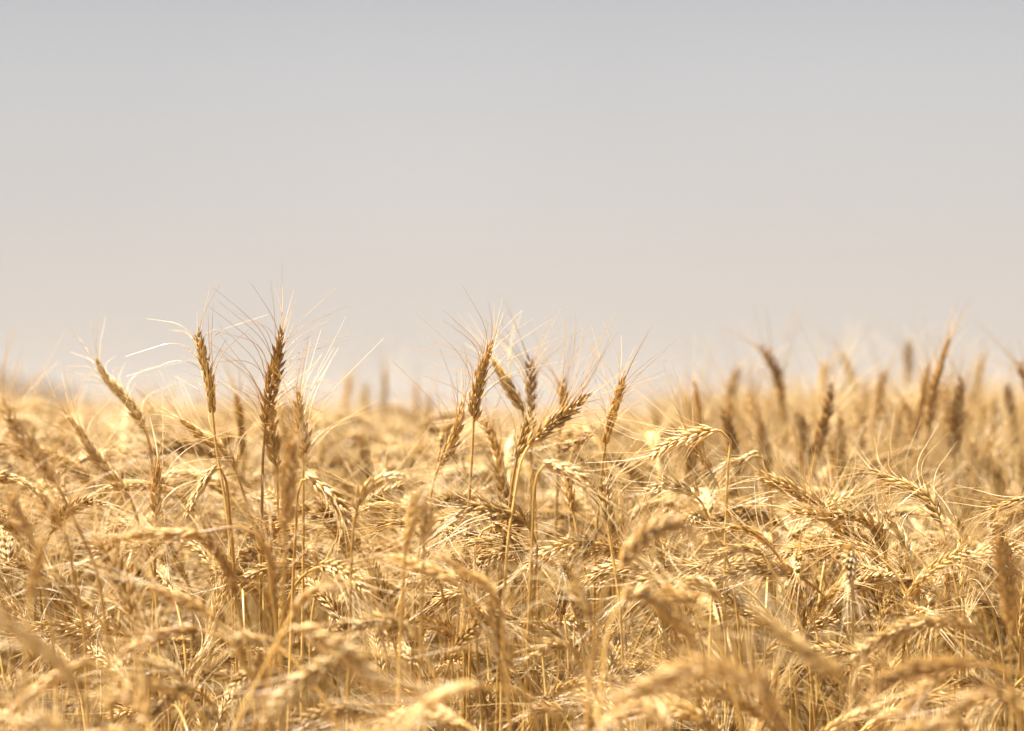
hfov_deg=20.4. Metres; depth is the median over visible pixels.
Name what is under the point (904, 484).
wheat plant
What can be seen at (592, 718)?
wheat plant
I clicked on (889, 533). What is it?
wheat plant
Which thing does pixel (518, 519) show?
wheat plant
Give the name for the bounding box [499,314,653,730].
wheat plant
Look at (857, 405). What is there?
wheat plant
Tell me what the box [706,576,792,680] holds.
wheat plant
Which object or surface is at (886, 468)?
wheat plant
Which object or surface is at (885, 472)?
wheat plant
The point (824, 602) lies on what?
wheat plant
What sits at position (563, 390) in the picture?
wheat plant
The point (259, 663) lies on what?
wheat plant
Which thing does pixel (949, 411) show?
wheat plant
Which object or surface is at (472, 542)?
wheat plant
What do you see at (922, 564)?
wheat plant
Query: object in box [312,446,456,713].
wheat plant
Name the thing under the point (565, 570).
wheat plant
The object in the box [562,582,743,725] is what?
wheat plant
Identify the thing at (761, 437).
wheat plant
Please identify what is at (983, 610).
wheat plant
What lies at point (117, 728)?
wheat plant
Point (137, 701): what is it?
wheat plant
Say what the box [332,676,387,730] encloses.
wheat plant
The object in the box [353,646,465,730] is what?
wheat plant
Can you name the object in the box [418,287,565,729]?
wheat plant
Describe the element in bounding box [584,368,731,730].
wheat plant
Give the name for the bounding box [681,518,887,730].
wheat plant
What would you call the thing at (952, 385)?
wheat plant
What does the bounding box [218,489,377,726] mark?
wheat plant
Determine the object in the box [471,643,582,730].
wheat plant
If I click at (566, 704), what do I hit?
wheat plant
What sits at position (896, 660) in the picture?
wheat plant
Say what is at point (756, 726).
wheat plant
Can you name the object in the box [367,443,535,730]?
wheat plant
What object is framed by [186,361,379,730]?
wheat plant
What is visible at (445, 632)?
wheat plant
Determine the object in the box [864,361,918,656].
wheat plant
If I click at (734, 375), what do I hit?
wheat plant
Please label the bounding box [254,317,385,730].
wheat plant
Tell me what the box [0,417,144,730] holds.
wheat plant
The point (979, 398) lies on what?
wheat plant
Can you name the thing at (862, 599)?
wheat plant
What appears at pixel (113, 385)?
wheat plant
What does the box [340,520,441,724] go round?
wheat plant
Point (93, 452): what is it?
wheat plant
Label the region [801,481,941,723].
wheat plant
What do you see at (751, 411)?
wheat plant
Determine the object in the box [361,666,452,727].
wheat plant
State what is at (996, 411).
wheat plant
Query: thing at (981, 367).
wheat plant
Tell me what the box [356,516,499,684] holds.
wheat plant
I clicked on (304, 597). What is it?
wheat plant
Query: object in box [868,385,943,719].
wheat plant
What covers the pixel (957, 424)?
wheat plant
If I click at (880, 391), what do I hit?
wheat plant
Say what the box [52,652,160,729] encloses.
wheat plant
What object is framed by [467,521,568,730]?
wheat plant
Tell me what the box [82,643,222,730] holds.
wheat plant
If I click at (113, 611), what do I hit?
wheat plant
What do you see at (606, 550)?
wheat plant
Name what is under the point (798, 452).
wheat plant
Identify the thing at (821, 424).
wheat plant
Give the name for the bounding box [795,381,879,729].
wheat plant
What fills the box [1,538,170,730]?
wheat plant
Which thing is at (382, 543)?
wheat plant
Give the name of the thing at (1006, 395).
wheat plant
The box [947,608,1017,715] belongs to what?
wheat plant
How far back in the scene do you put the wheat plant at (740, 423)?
3.40 m
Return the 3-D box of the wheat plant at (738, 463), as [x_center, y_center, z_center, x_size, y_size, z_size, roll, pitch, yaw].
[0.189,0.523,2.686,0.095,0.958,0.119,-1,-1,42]
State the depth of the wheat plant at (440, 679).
2.82 m
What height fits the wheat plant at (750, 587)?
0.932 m
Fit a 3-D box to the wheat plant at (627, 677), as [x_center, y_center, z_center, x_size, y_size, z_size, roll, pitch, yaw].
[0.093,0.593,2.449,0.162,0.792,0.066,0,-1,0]
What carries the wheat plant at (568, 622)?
on the ground
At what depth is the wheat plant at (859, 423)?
3.46 m
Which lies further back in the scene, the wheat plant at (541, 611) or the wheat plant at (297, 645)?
the wheat plant at (541, 611)
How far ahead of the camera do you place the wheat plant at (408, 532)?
2.14 m
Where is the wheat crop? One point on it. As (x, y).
(527, 414)
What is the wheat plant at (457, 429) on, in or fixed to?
on the ground
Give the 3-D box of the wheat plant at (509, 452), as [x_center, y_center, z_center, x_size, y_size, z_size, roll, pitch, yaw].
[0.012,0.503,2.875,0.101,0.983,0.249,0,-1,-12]
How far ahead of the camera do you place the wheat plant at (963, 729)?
2.83 m
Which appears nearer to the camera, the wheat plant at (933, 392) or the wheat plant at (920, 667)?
the wheat plant at (920, 667)
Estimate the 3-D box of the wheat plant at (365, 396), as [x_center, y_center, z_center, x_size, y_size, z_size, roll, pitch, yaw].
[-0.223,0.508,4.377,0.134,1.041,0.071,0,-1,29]
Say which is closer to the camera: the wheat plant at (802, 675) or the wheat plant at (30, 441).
the wheat plant at (30, 441)
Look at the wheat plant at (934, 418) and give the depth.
3.44 m
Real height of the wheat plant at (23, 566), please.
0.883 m
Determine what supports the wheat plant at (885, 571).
on the ground
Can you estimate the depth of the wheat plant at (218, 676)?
2.90 m
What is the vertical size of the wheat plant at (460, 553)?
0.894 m
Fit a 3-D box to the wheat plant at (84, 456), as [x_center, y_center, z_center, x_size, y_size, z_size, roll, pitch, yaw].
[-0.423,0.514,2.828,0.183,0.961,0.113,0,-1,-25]
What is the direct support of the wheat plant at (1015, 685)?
on the ground
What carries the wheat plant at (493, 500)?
on the ground
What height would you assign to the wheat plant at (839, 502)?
0.934 m
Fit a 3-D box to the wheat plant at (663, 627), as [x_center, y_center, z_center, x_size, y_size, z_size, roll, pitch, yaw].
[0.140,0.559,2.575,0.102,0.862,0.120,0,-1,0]
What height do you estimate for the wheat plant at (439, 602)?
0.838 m
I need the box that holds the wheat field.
[0,355,1023,730]
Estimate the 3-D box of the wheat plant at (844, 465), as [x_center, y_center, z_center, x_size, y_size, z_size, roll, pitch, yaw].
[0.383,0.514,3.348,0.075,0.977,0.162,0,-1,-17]
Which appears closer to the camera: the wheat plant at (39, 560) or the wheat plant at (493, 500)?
the wheat plant at (39, 560)
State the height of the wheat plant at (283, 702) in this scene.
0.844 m
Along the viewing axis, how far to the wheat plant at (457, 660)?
2.61 m
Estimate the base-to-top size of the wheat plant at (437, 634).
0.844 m
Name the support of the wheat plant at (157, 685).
on the ground
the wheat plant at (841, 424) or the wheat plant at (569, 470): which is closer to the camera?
the wheat plant at (569, 470)
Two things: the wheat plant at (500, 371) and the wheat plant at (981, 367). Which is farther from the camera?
the wheat plant at (981, 367)
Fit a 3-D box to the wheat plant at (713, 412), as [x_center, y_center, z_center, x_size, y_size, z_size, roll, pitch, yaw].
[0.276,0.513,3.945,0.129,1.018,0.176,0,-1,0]
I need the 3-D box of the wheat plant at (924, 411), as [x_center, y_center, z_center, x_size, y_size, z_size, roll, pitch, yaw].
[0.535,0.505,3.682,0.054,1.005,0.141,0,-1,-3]
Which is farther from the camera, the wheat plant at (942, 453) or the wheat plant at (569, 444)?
the wheat plant at (942, 453)
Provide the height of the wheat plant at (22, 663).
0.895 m
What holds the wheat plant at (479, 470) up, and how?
on the ground
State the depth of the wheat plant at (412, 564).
2.15 m
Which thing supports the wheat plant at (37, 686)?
on the ground
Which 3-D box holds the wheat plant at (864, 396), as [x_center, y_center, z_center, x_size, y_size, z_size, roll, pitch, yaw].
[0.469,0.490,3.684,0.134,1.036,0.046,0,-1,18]
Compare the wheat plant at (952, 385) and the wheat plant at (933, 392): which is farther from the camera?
the wheat plant at (952, 385)
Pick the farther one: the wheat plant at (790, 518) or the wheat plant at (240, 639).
the wheat plant at (790, 518)
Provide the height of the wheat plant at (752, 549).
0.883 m
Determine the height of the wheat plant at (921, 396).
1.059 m
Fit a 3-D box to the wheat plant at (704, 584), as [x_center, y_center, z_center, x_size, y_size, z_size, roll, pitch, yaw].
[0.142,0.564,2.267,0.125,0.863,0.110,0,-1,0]
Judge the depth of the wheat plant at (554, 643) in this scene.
2.28 m
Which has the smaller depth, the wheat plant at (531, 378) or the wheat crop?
the wheat plant at (531, 378)
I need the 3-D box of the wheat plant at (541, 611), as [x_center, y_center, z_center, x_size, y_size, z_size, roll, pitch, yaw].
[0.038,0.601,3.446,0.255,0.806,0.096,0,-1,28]
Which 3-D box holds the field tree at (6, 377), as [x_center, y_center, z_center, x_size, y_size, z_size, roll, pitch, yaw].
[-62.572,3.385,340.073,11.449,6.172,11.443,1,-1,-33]
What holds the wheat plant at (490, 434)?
on the ground
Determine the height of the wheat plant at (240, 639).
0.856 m
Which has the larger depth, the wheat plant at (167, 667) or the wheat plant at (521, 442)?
the wheat plant at (521, 442)
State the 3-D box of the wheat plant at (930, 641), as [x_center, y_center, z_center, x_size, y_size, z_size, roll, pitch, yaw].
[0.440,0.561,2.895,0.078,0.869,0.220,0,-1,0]
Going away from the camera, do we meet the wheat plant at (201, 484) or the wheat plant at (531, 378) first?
the wheat plant at (201, 484)
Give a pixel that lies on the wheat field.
(334, 473)
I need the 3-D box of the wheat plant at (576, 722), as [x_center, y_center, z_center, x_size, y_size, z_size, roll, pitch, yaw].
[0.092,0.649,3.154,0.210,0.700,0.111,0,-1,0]
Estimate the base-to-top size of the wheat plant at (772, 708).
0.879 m
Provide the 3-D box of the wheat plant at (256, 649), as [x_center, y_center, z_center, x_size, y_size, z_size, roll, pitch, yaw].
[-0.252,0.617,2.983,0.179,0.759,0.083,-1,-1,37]
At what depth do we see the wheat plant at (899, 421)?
3.36 m
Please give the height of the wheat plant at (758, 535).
0.939 m
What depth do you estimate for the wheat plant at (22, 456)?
2.80 m
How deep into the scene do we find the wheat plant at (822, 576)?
2.65 m
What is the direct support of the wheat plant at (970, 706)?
on the ground
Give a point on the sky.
(677, 167)
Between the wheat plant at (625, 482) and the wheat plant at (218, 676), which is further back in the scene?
the wheat plant at (625, 482)
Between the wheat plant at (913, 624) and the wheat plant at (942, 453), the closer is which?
the wheat plant at (913, 624)
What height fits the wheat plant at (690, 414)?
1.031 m
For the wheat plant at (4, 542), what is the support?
on the ground
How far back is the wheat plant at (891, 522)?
2.46 m
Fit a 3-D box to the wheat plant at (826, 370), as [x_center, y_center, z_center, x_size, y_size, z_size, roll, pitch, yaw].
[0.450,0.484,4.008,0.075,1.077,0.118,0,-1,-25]
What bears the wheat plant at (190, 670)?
on the ground
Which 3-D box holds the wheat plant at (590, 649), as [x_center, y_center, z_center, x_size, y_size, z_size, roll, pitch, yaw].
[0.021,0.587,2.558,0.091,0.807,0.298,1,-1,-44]
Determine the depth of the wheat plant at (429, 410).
4.61 m
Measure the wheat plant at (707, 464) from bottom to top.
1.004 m
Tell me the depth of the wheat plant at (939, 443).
3.38 m
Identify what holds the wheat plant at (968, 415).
on the ground
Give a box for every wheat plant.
[0,326,114,726]
[0,371,65,646]
[0,408,83,716]
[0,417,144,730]
[0,429,112,730]
[0,443,214,730]
[0,480,68,730]
[0,485,86,688]
[0,488,89,730]
[0,517,106,730]
[0,518,145,730]
[0,524,108,691]
[0,558,48,713]
[0,581,166,730]
[0,587,71,730]
[0,594,51,715]
[0,629,148,730]
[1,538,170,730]
[3,362,258,730]
[7,634,169,730]
[11,415,175,681]
[16,606,144,726]
[17,609,134,729]
[20,563,191,730]
[31,585,275,730]
[32,535,81,730]
[40,494,285,730]
[42,563,211,730]
[50,315,183,727]
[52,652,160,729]
[53,469,203,712]
[59,457,194,730]
[64,588,195,721]
[77,566,197,730]
[82,479,272,730]
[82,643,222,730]
[88,516,215,702]
[89,619,240,729]
[94,392,242,729]
[98,605,233,724]
[99,401,208,722]
[101,641,276,730]
[116,499,187,709]
[123,465,277,730]
[127,583,255,725]
[128,282,262,730]
[128,363,266,690]
[130,612,225,728]
[160,553,341,730]
[161,585,428,730]
[168,471,257,729]
[171,597,259,730]
[173,547,316,728]
[181,616,249,706]
[185,286,358,727]
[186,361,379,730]
[193,359,336,729]
[196,460,369,728]
[198,348,265,726]
[201,574,346,730]
[211,476,348,730]
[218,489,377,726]
[220,615,291,727]
[233,503,414,730]
[245,598,397,722]
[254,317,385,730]
[259,550,504,730]
[272,490,451,700]
[274,508,330,726]
[276,534,453,712]
[287,472,402,730]
[305,473,460,608]
[306,530,454,730]
[307,421,469,730]
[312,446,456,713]
[315,670,564,730]
[317,345,381,643]
[319,472,507,715]
[324,416,481,730]
[324,572,448,725]
[326,357,411,644]
[330,394,391,730]
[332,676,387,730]
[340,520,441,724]
[341,396,480,730]
[341,563,481,728]
[342,432,485,730]
[347,576,490,730]
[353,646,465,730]
[355,655,472,730]
[356,333,407,683]
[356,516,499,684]
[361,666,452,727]
[365,548,520,730]
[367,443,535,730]
[378,348,505,724]
[379,443,568,730]
[381,502,511,730]
[386,655,487,730]
[389,558,477,730]
[390,482,488,675]
[391,361,429,502]
[391,593,512,730]
[395,357,446,663]
[395,518,556,730]
[396,410,537,730]
[400,494,549,730]
[404,662,473,727]
[410,314,547,719]
[410,572,545,730]
[411,412,564,729]
[416,364,518,665]
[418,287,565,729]
[429,473,506,724]
[432,457,545,724]
[452,616,573,730]
[463,559,607,730]
[467,387,583,730]
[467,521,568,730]
[470,299,591,689]
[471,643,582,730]
[479,378,616,724]
[481,489,621,730]
[483,638,577,722]
[491,365,595,730]
[498,510,617,730]
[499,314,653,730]
[509,476,791,730]
[510,407,615,701]
[510,583,633,709]
[519,563,611,720]
[520,323,657,730]
[522,451,653,730]
[522,660,609,730]
[526,628,714,730]
[530,600,639,730]
[531,424,665,726]
[533,441,640,729]
[533,562,800,730]
[534,415,672,729]
[535,480,698,730]
[539,574,660,730]
[550,610,717,730]
[559,605,705,730]
[560,501,745,730]
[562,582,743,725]
[569,322,679,678]
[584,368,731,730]
[585,396,771,730]
[585,469,655,661]
[596,487,782,730]
[598,609,669,693]
[599,419,747,730]
[607,544,875,730]
[608,436,763,726]
[611,509,688,730]
[618,365,753,681]
[618,531,752,730]
[622,368,687,606]
[644,345,769,684]
[646,503,817,730]
[649,547,770,682]
[666,415,776,730]
[668,373,739,640]
[674,342,742,708]
[675,375,724,626]
[675,434,847,728]
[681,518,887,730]
[684,540,739,727]
[685,351,767,662]
[689,352,786,660]
[693,420,880,729]
[695,331,799,449]
[697,372,764,445]
[702,373,778,451]
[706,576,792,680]
[708,436,911,725]
[718,302,803,715]
[720,367,785,628]
[725,654,799,730]
[729,390,793,645]
[730,465,892,730]
[736,533,785,718]
[738,433,877,714]
[742,351,834,673]
[750,600,890,689]
[753,544,893,682]
[757,353,849,705]
[757,362,850,455]
[757,425,896,655]
[761,444,946,728]
[765,378,805,429]
[770,389,864,724]
[773,500,874,717]
[774,445,954,730]
[775,485,942,730]
[779,625,868,708]
[781,323,884,713]
[781,457,798,678]
[783,520,936,730]
[785,424,863,705]
[789,327,869,407]
[792,512,929,730]
[794,584,1023,730]
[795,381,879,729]
[800,314,880,402]
[800,527,1019,730]
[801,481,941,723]
[802,360,945,690]
[804,370,887,729]
[806,450,878,721]
[808,381,870,598]
[810,389,880,705]
[815,634,1023,730]
[817,376,903,449]
[817,380,903,686]
[819,620,945,717]
[821,367,917,598]
[826,397,994,730]
[830,403,931,636]
[831,404,930,730]
[833,348,905,643]
[841,354,916,569]
[842,466,948,727]
[843,353,915,609]
[845,573,1023,730]
[851,369,941,708]
[856,351,963,659]
[858,320,929,563]
[858,362,949,657]
[860,556,998,729]
[860,644,1009,730]
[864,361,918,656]
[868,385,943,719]
[868,425,937,688]
[872,310,954,397]
[877,486,1017,730]
[882,605,943,730]
[883,468,1023,730]
[886,407,943,459]
[889,518,993,730]
[897,297,999,721]
[897,352,988,477]
[901,473,1023,730]
[905,327,1008,654]
[905,328,952,715]
[909,415,962,488]
[911,372,950,433]
[912,500,933,724]
[913,374,977,463]
[916,350,980,413]
[919,412,975,656]
[919,631,1017,730]
[920,640,999,730]
[922,367,973,434]
[939,530,1023,730]
[941,370,1023,617]
[942,393,1021,637]
[944,480,1023,543]
[947,357,996,592]
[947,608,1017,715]
[948,345,1018,623]
[958,331,1004,399]
[963,365,1023,650]
[966,319,1023,401]
[984,344,1023,614]
[988,643,1023,730]
[999,330,1023,444]
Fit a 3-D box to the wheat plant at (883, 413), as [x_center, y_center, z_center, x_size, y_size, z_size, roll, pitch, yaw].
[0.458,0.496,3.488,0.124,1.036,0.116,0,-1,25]
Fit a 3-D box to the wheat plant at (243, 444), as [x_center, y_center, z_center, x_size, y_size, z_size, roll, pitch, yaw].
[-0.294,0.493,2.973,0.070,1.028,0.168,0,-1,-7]
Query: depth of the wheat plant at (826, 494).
2.87 m
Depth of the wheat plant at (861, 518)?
2.49 m
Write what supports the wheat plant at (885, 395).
on the ground
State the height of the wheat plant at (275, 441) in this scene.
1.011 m
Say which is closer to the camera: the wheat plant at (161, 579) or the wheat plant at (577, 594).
the wheat plant at (577, 594)
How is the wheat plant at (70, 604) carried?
on the ground
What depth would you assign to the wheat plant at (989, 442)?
3.28 m
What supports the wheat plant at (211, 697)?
on the ground
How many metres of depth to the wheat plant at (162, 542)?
2.67 m
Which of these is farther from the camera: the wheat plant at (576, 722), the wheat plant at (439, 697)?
the wheat plant at (576, 722)
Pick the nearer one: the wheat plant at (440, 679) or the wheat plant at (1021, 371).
the wheat plant at (440, 679)
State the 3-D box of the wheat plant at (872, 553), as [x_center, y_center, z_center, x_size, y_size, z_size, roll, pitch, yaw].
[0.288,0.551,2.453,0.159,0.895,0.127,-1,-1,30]
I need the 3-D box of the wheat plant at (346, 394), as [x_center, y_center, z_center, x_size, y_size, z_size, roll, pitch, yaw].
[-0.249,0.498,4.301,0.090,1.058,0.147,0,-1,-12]
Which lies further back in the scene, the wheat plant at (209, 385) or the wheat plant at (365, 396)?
the wheat plant at (365, 396)
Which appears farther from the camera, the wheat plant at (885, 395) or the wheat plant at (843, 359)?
the wheat plant at (843, 359)
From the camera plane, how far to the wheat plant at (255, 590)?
2.84 m
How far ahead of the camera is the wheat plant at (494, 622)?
2.12 m
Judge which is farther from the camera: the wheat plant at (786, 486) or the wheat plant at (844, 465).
the wheat plant at (844, 465)
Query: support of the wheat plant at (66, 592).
on the ground
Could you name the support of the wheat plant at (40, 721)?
on the ground
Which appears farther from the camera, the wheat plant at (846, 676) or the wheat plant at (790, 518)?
the wheat plant at (790, 518)
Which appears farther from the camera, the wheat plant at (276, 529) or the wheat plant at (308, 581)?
the wheat plant at (308, 581)
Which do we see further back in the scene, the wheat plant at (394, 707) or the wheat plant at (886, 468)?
the wheat plant at (886, 468)
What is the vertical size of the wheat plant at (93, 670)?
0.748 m
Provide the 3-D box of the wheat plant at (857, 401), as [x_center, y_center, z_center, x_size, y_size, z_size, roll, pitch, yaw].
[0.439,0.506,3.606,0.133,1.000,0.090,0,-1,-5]
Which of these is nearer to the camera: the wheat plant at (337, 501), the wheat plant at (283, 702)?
the wheat plant at (283, 702)
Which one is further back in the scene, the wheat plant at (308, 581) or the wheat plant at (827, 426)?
the wheat plant at (827, 426)
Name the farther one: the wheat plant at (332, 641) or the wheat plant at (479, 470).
the wheat plant at (479, 470)
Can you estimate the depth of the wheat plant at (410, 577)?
2.72 m
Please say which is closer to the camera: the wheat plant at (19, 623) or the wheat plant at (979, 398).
the wheat plant at (19, 623)
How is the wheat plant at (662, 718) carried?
on the ground
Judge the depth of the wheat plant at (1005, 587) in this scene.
2.04 m
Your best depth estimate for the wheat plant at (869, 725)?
2.33 m
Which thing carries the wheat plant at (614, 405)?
on the ground
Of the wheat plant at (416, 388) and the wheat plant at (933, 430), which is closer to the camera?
the wheat plant at (933, 430)
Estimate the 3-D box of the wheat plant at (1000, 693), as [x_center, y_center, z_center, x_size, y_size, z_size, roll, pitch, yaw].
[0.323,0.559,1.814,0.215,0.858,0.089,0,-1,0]
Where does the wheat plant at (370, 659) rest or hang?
on the ground
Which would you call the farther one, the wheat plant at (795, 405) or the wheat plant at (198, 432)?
the wheat plant at (795, 405)
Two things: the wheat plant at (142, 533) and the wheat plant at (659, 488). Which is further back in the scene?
the wheat plant at (659, 488)
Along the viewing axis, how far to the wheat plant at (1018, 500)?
2.50 m
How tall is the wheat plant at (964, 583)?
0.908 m
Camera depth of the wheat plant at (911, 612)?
2.41 m
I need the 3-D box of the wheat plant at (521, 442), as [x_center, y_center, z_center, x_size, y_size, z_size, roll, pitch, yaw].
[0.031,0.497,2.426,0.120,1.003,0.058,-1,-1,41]
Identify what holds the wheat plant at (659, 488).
on the ground
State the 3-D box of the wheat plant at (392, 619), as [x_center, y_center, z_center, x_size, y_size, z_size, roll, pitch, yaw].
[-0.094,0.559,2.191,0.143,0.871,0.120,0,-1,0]
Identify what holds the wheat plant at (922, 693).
on the ground
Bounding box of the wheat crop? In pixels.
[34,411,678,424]
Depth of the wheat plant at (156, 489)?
2.48 m
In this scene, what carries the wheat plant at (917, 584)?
on the ground
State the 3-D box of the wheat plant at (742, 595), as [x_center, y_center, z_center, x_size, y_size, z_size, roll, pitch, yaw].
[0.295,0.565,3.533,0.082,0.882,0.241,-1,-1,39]
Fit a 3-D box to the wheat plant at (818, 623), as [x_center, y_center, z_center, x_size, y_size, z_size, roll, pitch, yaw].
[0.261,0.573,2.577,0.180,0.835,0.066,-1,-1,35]
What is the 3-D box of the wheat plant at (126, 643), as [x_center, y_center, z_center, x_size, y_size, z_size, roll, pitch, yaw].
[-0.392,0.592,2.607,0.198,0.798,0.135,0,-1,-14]
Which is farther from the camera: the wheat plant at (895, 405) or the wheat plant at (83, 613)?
the wheat plant at (895, 405)
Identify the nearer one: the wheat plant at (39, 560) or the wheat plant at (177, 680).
the wheat plant at (39, 560)
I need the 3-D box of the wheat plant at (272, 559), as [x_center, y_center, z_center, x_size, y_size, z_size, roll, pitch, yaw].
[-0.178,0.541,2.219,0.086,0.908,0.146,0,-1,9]
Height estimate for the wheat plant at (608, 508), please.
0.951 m
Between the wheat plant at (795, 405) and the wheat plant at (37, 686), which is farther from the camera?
the wheat plant at (795, 405)
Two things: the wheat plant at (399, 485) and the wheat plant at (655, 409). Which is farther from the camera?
the wheat plant at (655, 409)
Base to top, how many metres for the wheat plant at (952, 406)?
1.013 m
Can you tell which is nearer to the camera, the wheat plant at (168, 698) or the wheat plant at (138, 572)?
the wheat plant at (168, 698)
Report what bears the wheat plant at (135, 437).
on the ground
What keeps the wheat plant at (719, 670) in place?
on the ground
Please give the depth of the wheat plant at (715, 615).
2.91 m
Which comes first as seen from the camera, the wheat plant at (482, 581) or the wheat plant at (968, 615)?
the wheat plant at (482, 581)
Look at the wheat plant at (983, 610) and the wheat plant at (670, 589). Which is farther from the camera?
the wheat plant at (983, 610)
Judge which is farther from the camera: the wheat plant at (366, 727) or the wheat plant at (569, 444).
the wheat plant at (569, 444)
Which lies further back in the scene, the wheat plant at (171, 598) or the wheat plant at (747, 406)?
the wheat plant at (747, 406)
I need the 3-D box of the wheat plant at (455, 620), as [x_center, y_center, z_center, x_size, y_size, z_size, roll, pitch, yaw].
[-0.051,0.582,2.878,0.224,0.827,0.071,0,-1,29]
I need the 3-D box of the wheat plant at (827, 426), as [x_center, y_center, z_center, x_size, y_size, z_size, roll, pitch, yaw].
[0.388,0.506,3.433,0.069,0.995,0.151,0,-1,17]
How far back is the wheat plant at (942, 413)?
3.70 m
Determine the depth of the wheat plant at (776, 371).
3.39 m
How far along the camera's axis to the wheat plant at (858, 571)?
2.95 m
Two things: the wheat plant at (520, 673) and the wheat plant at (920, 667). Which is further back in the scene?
the wheat plant at (520, 673)
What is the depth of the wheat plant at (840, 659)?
2.74 m
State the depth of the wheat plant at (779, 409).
3.66 m
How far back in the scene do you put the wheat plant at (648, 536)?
2.00 m
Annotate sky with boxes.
[0,0,1023,410]
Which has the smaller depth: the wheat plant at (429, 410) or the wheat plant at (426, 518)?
the wheat plant at (426, 518)
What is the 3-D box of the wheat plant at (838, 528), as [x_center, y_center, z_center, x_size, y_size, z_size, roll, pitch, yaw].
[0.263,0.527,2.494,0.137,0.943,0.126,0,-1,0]
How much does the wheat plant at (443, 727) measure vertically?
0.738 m
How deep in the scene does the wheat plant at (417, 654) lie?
2.69 m
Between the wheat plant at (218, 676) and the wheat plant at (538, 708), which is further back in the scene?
the wheat plant at (218, 676)
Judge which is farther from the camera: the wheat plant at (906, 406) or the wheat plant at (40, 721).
the wheat plant at (906, 406)
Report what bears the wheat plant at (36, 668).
on the ground
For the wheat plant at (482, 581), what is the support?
on the ground
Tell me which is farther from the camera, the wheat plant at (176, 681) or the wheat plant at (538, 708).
the wheat plant at (176, 681)
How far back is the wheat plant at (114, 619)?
2.78 m
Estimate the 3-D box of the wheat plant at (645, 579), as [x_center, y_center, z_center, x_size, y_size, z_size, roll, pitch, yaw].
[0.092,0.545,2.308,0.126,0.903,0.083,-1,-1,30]
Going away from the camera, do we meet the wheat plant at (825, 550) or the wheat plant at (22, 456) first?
the wheat plant at (825, 550)
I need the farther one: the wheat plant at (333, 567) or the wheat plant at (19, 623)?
the wheat plant at (19, 623)
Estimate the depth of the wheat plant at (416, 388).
4.49 m
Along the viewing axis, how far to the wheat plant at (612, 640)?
2.58 m
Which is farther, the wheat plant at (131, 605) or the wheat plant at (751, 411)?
the wheat plant at (751, 411)
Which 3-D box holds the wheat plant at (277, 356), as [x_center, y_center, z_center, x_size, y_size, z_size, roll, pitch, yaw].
[-0.215,0.454,2.538,0.105,1.092,0.183,-1,-1,37]
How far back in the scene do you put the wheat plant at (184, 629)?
2.12 m
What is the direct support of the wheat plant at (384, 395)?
on the ground
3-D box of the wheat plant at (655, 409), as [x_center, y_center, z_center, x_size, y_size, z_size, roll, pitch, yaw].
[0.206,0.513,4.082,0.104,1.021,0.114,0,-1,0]
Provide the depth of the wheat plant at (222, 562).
2.23 m
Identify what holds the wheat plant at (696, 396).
on the ground
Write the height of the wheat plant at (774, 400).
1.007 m
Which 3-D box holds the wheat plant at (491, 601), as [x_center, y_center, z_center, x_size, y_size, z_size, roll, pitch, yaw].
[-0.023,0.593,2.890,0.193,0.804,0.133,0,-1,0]
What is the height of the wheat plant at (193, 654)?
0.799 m
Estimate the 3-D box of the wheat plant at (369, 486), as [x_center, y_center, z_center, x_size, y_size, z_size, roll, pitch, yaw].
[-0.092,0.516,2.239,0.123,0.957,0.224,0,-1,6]
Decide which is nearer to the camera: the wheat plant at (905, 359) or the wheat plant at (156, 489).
the wheat plant at (156, 489)
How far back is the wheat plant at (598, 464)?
2.88 m
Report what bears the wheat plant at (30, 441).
on the ground
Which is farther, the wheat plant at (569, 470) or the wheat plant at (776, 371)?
the wheat plant at (776, 371)
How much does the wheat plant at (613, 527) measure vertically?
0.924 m
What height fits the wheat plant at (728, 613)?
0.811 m
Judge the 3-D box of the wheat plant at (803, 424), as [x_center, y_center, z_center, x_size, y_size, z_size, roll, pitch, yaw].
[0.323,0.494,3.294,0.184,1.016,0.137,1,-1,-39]
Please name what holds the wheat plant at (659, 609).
on the ground
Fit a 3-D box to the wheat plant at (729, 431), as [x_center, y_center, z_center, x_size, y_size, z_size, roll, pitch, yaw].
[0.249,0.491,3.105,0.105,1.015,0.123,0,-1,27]
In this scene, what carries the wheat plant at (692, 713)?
on the ground
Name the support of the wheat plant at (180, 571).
on the ground
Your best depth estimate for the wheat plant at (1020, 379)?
3.67 m
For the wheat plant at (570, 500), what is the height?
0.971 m
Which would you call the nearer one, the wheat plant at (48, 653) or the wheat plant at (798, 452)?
the wheat plant at (48, 653)
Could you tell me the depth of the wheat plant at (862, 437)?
3.36 m
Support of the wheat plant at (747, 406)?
on the ground
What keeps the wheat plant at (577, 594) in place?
on the ground
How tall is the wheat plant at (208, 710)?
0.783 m
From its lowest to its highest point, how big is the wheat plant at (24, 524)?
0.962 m
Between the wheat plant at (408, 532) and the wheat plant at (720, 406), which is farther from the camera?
the wheat plant at (720, 406)
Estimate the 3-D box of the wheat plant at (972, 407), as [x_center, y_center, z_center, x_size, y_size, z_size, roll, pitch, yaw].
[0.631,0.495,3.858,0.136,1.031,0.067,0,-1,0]

